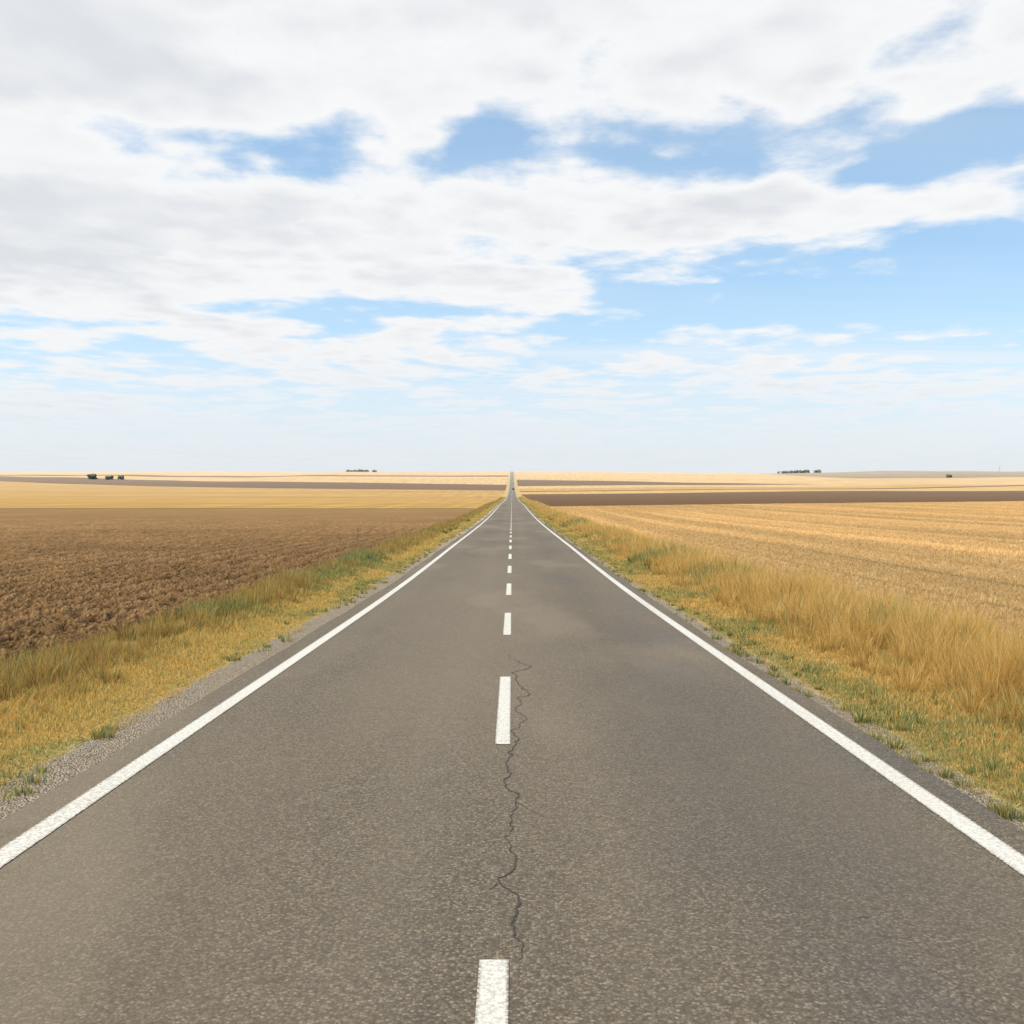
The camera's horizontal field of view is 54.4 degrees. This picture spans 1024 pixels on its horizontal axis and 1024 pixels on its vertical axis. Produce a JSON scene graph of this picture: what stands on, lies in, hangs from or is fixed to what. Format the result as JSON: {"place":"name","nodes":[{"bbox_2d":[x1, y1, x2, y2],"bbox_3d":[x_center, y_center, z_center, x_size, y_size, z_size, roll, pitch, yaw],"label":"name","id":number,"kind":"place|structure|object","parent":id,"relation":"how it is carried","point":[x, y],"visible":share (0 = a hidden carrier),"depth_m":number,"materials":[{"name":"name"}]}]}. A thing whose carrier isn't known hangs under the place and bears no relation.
{"place":"outdoors","nodes":[
{"label":"outdoors","id":0,"kind":"place"},
{"bbox_2d":[0,497,505,803],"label":"verge grass","id":1,"kind":"structure","parent":0,"point":[267,599],"depth_m":11.42,"materials":[{"name":"yellow plant"}]},
{"bbox_2d":[0,472,1023,1023],"bbox_3d":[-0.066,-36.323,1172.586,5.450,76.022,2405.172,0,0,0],"label":"road","id":2,"kind":"structure","parent":0,"point":[318,834],"depth_m":4.74,"materials":[{"name":"grey asphalt"}]},
{"bbox_2d":[0,472,1023,1023],"bbox_3d":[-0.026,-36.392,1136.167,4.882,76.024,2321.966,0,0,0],"label":"road markings","id":3,"kind":"structure","parent":2,"relation":"on","point":[492,990],"depth_m":6.29,"materials":[{"name":"paint"}]},
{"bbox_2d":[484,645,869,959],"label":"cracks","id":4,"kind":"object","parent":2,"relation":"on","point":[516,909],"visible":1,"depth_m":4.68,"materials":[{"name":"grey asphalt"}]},
{"bbox_2d":[0,471,1023,829],"bbox_3d":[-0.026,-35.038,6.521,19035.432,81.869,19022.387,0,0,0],"label":"ground","id":5,"kind":"structure","parent":0,"point":[82,557],"depth_m":50.87,"materials":[{"name":"brown soil"}]},
{"bbox_2d":[86,474,95,478],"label":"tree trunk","id":6,"kind":"object","parent":5,"relation":"on","point":[91,476],"visible":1,"depth_m":1207.45,"materials":[{"name":"green plant"}]},
{"bbox_2d":[549,501,1023,639],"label":"stubble","id":7,"kind":"object","parent":5,"relation":"on","point":[863,533],"visible":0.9,"depth_m":52.55,"materials":[{"name":"beige plant"}]},
{"bbox_2d":[0,0,1023,473],"label":"sky","id":8,"kind":"structure","parent":0,"point":[307,236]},
{"bbox_2d":[518,496,1023,821],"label":"verge grass","id":9,"kind":"structure","parent":0,"point":[956,661],"depth_m":11.34,"materials":[{"name":"yellow plant"}]}
]}

